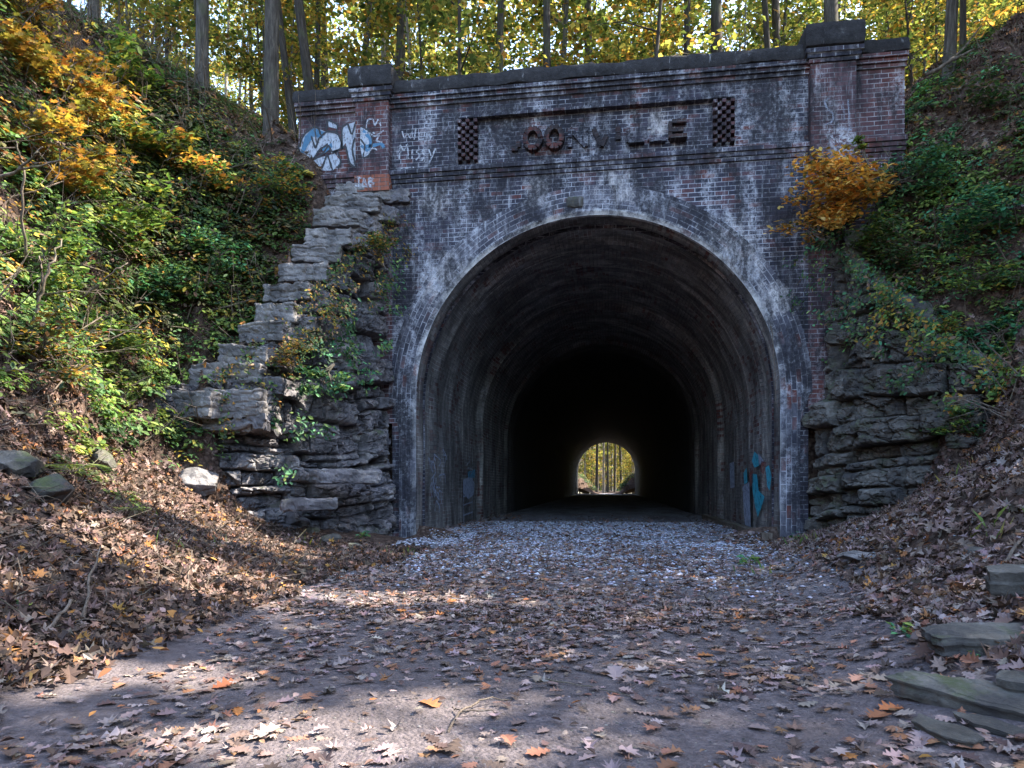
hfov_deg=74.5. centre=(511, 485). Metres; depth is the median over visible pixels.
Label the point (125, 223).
shrub
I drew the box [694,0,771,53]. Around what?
tree
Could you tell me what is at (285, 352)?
shrub
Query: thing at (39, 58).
shrub
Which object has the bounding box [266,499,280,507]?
boulder
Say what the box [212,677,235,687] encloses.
fallen leaf
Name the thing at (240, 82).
tree
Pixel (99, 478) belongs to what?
undergrowth
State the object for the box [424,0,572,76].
tree
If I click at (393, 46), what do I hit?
tree
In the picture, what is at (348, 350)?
creeper foliage
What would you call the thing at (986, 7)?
sapling
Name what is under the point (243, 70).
sapling
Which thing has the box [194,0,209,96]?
tree
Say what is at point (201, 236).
shrub
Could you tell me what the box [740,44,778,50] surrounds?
sapling
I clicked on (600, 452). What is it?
sapling
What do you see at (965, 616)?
leaf litter
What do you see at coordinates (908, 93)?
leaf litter
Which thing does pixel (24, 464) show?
boulder
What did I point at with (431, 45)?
tree
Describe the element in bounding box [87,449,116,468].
boulder
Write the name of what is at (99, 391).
undergrowth
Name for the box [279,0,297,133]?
tree
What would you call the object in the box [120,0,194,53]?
sapling
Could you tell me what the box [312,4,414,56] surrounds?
tree
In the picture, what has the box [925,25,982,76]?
fallen branch
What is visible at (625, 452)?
sapling
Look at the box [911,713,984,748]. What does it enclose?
rock slab
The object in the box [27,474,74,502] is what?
boulder
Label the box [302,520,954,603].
gravel
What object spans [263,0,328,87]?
tree
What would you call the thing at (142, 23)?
tree
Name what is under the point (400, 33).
tree
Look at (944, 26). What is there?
tree
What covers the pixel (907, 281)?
undergrowth
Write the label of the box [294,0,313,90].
tree
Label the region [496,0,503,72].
tree
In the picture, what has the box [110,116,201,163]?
shrub
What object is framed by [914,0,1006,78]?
sapling
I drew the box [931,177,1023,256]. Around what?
shrub
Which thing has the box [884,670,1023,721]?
rock slab
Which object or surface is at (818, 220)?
shrub
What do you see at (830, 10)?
tree
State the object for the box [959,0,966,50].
tree
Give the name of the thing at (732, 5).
tree
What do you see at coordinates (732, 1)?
sky
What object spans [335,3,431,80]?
tree
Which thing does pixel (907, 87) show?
tree
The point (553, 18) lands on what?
tree
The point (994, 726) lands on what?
rock slab
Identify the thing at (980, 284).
shrub
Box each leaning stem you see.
[29,239,61,331]
[80,262,127,298]
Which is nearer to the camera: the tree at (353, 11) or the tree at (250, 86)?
the tree at (353, 11)
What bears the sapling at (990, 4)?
on the ground at (206, 452)
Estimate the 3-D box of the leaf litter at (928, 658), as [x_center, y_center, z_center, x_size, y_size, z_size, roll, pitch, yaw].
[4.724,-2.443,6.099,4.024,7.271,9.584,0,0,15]
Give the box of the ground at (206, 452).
[0,0,1023,679]
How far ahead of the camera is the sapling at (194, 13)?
19.24 m
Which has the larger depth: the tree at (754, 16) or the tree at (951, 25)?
the tree at (754, 16)
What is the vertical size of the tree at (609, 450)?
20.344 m
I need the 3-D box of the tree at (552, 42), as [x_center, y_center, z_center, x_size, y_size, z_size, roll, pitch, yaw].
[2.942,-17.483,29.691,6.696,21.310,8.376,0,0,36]
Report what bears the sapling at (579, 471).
on the ground at (206, 452)
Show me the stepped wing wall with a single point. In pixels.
(341, 481)
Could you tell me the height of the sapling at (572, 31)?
6.035 m
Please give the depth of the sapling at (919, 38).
18.30 m
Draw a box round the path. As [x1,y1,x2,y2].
[0,493,1023,767]
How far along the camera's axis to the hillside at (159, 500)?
8.84 m
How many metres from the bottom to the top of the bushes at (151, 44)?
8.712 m
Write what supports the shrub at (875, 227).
on the ground at (206, 452)
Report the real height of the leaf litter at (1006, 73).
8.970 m
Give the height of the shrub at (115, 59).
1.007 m
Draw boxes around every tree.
[87,0,99,22]
[101,3,183,58]
[102,3,188,54]
[139,7,144,39]
[150,0,244,82]
[150,1,256,87]
[178,6,253,101]
[190,14,246,105]
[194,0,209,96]
[209,0,262,106]
[222,0,331,110]
[222,2,339,124]
[224,0,261,104]
[224,0,338,97]
[243,0,370,118]
[262,0,278,139]
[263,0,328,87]
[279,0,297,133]
[292,0,450,62]
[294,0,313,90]
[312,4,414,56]
[314,1,320,88]
[326,0,483,79]
[329,0,467,86]
[330,1,384,64]
[334,0,495,65]
[335,0,494,79]
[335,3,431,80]
[345,0,477,79]
[361,27,416,64]
[397,0,403,79]
[407,1,533,77]
[411,16,457,70]
[412,26,471,75]
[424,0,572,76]
[445,0,526,74]
[461,0,620,69]
[471,0,598,64]
[494,0,591,61]
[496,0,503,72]
[505,0,705,59]
[513,0,621,63]
[517,31,570,59]
[543,0,550,66]
[556,0,614,63]
[579,0,674,62]
[583,0,710,62]
[584,452,585,479]
[591,446,592,484]
[593,1,709,55]
[595,444,598,491]
[599,443,604,492]
[600,444,605,490]
[601,445,612,490]
[603,0,710,55]
[604,443,618,474]
[607,443,608,491]
[613,444,615,491]
[619,446,621,489]
[647,0,816,52]
[682,0,751,51]
[683,0,751,55]
[683,0,846,50]
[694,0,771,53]
[698,0,807,44]
[711,0,722,52]
[723,0,846,50]
[724,0,780,46]
[746,0,849,49]
[762,0,770,48]
[770,0,823,29]
[786,0,922,38]
[789,0,869,39]
[824,0,837,21]
[841,0,966,43]
[842,2,881,36]
[845,0,927,62]
[857,3,980,46]
[866,0,934,72]
[889,2,993,69]
[905,0,913,89]
[940,0,958,87]
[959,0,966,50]
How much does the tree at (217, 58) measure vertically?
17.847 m
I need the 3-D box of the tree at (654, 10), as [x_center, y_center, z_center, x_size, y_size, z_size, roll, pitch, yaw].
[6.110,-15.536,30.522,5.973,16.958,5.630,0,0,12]
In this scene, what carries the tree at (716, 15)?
on the ground at (206, 452)
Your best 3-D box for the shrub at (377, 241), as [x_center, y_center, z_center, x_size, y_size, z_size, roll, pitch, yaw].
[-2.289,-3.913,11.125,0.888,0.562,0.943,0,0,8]
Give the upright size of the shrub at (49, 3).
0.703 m
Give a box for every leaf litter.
[0,232,427,691]
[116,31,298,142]
[766,90,1023,671]
[855,530,1023,678]
[869,14,1023,514]
[905,11,1023,133]
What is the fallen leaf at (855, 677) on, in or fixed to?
on the path
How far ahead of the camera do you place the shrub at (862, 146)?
10.31 m
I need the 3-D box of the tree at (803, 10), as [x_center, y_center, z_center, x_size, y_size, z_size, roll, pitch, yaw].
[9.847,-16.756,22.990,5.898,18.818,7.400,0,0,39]
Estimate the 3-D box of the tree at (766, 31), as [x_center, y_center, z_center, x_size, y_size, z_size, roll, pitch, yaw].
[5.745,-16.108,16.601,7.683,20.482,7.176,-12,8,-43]
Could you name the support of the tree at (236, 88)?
on the ground at (206, 452)
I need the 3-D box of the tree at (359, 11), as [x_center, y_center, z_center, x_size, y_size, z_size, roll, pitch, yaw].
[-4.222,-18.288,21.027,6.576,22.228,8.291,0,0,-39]
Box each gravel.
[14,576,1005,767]
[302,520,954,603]
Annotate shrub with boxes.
[0,12,147,133]
[0,200,118,297]
[2,298,115,391]
[3,95,139,199]
[4,0,66,26]
[46,137,203,257]
[78,316,163,368]
[83,23,179,101]
[105,376,142,409]
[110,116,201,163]
[123,258,195,304]
[150,147,243,200]
[175,220,257,290]
[240,151,313,230]
[265,338,317,372]
[288,363,353,393]
[349,230,401,266]
[763,197,856,247]
[777,143,904,230]
[844,205,909,250]
[849,135,870,169]
[849,213,946,271]
[866,128,977,210]
[878,311,969,336]
[920,405,981,435]
[925,242,1023,297]
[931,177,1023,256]
[941,52,1023,122]
[952,300,1023,356]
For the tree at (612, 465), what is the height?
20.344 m
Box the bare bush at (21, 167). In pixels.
[0,141,72,255]
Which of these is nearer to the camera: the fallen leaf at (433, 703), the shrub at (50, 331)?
the fallen leaf at (433, 703)
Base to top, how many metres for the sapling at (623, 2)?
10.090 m
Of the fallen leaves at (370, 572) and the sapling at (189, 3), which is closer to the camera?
the fallen leaves at (370, 572)
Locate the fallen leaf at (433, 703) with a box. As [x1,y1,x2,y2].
[419,698,440,706]
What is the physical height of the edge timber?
0.146 m
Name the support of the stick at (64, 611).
on the ground at (206, 452)
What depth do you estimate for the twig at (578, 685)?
3.03 m
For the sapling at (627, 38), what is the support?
on the ground at (206, 452)
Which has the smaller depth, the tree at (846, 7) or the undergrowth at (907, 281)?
the undergrowth at (907, 281)
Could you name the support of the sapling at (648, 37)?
on the ground at (206, 452)
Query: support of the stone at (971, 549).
on the ground at (206, 452)
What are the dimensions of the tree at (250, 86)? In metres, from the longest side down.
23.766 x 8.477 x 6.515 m
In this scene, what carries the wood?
on the ground at (206, 452)
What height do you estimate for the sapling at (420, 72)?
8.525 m
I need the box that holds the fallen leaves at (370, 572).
[265,531,865,628]
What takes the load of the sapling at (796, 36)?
on the ground at (206, 452)
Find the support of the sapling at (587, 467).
on the ground at (206, 452)
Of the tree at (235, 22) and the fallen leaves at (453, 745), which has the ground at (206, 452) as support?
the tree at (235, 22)
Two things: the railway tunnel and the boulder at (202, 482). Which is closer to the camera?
the boulder at (202, 482)
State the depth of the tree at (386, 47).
30.98 m
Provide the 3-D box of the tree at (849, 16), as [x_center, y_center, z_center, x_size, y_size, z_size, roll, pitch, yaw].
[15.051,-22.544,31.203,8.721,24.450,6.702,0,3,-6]
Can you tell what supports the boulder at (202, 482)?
on the ground at (206, 452)
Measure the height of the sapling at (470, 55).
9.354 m
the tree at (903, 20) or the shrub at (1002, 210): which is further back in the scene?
the tree at (903, 20)
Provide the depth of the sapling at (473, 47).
23.96 m
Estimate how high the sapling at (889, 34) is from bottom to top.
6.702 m
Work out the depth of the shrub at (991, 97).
10.12 m
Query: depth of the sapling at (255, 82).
20.02 m
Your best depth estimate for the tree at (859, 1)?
32.15 m
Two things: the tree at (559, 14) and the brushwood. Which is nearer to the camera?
the brushwood
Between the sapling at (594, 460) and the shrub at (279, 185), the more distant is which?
the sapling at (594, 460)
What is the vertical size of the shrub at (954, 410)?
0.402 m
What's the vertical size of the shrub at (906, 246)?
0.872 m
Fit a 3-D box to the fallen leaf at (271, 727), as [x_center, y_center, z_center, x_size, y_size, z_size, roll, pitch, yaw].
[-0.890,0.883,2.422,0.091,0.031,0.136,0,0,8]
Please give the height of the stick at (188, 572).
0.276 m
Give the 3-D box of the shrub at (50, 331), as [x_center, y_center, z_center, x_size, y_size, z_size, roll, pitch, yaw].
[-4.519,-1.350,6.646,1.100,0.844,1.049,0,0,8]
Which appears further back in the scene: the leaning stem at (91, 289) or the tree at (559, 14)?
the tree at (559, 14)
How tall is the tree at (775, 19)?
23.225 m
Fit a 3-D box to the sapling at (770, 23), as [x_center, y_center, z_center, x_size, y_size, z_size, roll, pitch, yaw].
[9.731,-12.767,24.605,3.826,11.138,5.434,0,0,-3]
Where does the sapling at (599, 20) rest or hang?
on the ground at (206, 452)
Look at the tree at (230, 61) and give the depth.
43.90 m
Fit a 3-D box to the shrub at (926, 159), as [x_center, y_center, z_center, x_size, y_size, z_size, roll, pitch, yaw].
[6.200,-4.841,10.132,1.778,1.135,1.364,0,0,8]
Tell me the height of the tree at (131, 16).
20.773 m
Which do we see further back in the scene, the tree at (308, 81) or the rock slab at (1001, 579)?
the tree at (308, 81)
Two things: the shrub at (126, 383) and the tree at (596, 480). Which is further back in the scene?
the tree at (596, 480)
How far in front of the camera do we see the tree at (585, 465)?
85.19 m
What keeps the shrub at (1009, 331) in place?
on the ground at (206, 452)
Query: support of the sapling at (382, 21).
on the ground at (206, 452)
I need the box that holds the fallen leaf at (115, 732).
[97,726,130,738]
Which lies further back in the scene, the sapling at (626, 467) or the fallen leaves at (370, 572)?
the sapling at (626, 467)
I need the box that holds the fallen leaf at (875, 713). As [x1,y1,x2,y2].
[865,708,890,717]
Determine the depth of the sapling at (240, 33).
18.90 m
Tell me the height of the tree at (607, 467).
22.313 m
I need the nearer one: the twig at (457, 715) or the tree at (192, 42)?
the twig at (457, 715)
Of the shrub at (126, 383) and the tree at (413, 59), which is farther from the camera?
the tree at (413, 59)
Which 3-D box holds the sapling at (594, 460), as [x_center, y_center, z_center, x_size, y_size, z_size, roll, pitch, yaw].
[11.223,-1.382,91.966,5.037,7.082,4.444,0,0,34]
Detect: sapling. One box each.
[73,0,191,55]
[83,0,186,49]
[100,0,164,47]
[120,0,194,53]
[127,0,301,85]
[130,0,239,66]
[156,0,256,78]
[168,0,327,101]
[169,0,245,80]
[209,0,352,132]
[213,0,340,116]
[221,0,347,133]
[235,0,355,123]
[249,33,349,125]
[295,0,431,118]
[338,0,480,80]
[400,0,527,74]
[427,15,493,76]
[454,2,534,73]
[520,6,631,66]
[557,0,777,61]
[578,453,594,492]
[578,456,595,478]
[579,459,594,482]
[580,0,655,62]
[582,443,612,475]
[583,451,606,490]
[588,449,613,490]
[590,0,695,62]
[592,0,679,57]
[598,443,630,490]
[609,452,629,478]
[613,443,629,486]
[616,456,631,482]
[619,0,707,57]
[624,456,633,478]
[625,0,692,56]
[737,0,823,48]
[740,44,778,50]
[769,18,805,47]
[779,13,820,45]
[838,0,980,65]
[849,0,987,86]
[852,0,1023,89]
[877,0,1011,67]
[881,0,992,62]
[914,0,979,61]
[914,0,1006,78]
[966,0,1023,29]
[967,0,1020,39]
[969,0,1023,28]
[971,0,1001,15]
[978,0,1023,27]
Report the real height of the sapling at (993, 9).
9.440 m
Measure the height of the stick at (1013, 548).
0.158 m
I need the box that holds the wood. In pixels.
[189,6,922,489]
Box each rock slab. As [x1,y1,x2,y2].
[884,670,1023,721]
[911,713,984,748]
[920,622,1023,657]
[952,711,1023,739]
[984,564,1023,596]
[995,670,1023,693]
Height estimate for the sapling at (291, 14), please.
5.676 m
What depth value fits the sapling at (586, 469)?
109.81 m
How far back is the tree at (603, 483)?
83.70 m
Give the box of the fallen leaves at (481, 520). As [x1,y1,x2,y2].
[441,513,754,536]
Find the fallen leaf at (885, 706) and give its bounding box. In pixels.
[878,700,901,709]
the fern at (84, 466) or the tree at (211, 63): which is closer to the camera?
the fern at (84, 466)
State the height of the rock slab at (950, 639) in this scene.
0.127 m
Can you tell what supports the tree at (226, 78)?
on the ground at (206, 452)
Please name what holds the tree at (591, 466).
on the ground at (206, 452)
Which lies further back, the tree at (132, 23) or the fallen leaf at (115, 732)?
the tree at (132, 23)
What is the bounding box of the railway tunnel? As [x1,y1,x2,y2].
[292,19,909,538]
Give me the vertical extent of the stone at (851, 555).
0.092 m
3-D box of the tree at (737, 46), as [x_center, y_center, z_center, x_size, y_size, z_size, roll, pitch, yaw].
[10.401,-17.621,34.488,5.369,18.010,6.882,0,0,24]
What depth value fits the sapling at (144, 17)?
22.31 m
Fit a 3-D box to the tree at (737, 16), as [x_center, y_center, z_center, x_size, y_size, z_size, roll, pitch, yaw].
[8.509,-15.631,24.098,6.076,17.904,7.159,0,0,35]
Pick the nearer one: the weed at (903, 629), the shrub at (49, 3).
the weed at (903, 629)
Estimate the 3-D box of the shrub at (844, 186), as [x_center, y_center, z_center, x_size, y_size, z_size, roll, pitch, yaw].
[5.019,-4.509,10.097,1.775,1.301,1.497,0,0,8]
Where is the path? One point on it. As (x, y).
(580, 507)
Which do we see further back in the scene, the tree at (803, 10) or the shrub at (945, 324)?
the tree at (803, 10)
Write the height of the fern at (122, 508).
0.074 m
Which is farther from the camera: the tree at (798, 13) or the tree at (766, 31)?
the tree at (798, 13)
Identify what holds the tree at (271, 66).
on the ground at (206, 452)
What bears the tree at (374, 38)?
on the ground at (206, 452)
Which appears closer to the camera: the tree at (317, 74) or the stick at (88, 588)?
the stick at (88, 588)
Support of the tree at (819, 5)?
on the ground at (206, 452)
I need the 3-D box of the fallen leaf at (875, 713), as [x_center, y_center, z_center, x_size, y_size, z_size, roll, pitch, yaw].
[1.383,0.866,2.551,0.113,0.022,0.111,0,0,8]
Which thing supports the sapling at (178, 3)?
on the ground at (206, 452)
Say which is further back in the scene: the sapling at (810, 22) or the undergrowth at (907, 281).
the sapling at (810, 22)
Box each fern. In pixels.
[32,463,119,479]
[112,507,146,513]
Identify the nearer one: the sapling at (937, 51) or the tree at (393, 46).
the sapling at (937, 51)
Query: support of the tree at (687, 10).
on the ground at (206, 452)
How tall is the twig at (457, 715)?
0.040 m
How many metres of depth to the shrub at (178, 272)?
9.93 m
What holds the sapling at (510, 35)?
on the ground at (206, 452)
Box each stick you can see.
[50,599,78,627]
[82,546,101,618]
[186,551,191,589]
[1002,539,1023,563]
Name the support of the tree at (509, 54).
on the ground at (206, 452)
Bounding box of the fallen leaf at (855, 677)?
[848,673,865,681]
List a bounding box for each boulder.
[0,450,44,477]
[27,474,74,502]
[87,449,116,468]
[178,467,218,495]
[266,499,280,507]
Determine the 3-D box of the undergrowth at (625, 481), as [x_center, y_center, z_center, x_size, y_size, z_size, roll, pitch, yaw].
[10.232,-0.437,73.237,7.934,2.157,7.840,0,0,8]
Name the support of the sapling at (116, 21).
on the ground at (206, 452)
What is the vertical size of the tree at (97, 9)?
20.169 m
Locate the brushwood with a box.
[804,0,1023,429]
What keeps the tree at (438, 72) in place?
on the ground at (206, 452)
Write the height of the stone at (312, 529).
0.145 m
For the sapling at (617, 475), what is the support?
on the ground at (206, 452)
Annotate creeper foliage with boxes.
[207,213,417,442]
[270,259,409,486]
[780,224,1010,435]
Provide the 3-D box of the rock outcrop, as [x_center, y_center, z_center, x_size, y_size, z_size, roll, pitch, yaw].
[6.174,-1.570,9.664,1.923,5.940,3.833,0,0,-36]
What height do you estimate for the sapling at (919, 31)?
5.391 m
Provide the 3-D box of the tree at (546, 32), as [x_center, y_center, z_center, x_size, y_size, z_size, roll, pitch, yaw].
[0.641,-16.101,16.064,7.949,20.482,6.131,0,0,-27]
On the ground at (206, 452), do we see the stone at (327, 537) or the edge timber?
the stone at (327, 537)
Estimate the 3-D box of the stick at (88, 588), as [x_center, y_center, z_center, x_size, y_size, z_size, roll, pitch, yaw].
[-2.557,0.572,4.090,0.035,0.349,0.769,0,0,-26]
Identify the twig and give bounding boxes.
[446,696,511,732]
[527,676,629,696]
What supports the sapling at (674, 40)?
on the ground at (206, 452)
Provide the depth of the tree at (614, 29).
38.01 m
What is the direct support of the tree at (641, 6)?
on the ground at (206, 452)
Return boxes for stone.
[305,527,320,533]
[320,533,341,542]
[836,550,875,561]
[965,547,982,553]
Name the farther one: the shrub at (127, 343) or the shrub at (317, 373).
the shrub at (317, 373)
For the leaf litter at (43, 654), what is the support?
on the ground at (206, 452)
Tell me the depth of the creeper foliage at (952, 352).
9.57 m
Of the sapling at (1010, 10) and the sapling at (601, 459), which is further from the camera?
the sapling at (601, 459)
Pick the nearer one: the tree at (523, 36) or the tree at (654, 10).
the tree at (654, 10)
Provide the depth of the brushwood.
9.91 m
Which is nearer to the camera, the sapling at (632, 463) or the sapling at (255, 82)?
the sapling at (255, 82)
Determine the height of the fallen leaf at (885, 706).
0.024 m
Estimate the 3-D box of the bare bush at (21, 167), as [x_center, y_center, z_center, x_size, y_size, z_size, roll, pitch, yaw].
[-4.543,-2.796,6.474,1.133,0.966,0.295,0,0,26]
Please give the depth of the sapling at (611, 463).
98.70 m
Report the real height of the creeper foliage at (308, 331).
4.369 m
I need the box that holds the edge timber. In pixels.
[702,514,771,539]
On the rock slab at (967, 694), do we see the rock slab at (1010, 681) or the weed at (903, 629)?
the rock slab at (1010, 681)
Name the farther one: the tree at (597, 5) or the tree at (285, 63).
the tree at (597, 5)
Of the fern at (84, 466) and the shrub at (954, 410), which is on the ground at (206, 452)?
the fern at (84, 466)
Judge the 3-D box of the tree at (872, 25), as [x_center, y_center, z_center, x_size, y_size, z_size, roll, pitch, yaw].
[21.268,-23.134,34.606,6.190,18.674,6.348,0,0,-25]
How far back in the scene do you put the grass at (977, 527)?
6.54 m
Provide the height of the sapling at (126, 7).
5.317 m
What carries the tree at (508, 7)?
on the ground at (206, 452)
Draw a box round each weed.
[355,530,369,537]
[736,554,759,563]
[886,621,913,637]
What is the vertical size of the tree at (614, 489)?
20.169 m
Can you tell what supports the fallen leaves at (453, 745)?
on the path
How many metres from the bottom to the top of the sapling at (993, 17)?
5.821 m
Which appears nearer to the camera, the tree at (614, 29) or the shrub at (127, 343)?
the shrub at (127, 343)
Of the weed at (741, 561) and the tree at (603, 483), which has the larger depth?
the tree at (603, 483)
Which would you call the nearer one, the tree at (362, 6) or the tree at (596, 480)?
the tree at (362, 6)
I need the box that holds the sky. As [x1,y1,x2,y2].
[63,0,982,492]
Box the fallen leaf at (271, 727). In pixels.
[248,722,279,739]
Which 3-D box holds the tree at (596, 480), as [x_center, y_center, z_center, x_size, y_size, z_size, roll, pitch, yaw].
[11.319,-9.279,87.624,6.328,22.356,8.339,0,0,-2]
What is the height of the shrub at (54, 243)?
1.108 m
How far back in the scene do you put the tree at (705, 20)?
35.43 m
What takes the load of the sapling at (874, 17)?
on the ground at (206, 452)
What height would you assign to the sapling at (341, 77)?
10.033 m
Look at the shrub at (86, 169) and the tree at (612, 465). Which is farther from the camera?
the tree at (612, 465)
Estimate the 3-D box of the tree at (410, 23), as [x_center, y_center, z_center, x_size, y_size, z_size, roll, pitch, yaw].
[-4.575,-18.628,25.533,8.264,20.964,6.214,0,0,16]
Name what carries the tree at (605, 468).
on the ground at (206, 452)
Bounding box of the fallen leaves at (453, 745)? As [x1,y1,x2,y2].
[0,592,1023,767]
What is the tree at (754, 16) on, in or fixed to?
on the ground at (206, 452)
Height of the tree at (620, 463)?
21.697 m
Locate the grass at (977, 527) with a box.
[103,458,1023,573]
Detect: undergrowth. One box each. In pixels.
[0,0,316,469]
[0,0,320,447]
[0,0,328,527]
[0,313,151,511]
[578,473,634,490]
[821,9,1023,393]
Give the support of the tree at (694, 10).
on the ground at (206, 452)
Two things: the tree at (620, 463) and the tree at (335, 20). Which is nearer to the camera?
the tree at (335, 20)
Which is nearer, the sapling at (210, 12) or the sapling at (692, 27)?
the sapling at (692, 27)
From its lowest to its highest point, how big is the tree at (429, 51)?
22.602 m
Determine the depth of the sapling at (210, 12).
25.91 m
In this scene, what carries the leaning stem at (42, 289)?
on the ground at (206, 452)
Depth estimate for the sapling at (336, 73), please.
25.26 m
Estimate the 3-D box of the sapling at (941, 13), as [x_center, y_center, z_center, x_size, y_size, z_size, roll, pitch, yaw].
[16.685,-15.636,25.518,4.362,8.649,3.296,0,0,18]
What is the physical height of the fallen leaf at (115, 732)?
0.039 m
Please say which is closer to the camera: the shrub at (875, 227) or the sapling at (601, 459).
the shrub at (875, 227)
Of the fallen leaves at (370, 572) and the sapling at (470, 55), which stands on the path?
the fallen leaves at (370, 572)
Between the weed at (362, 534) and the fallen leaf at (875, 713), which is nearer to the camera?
the fallen leaf at (875, 713)

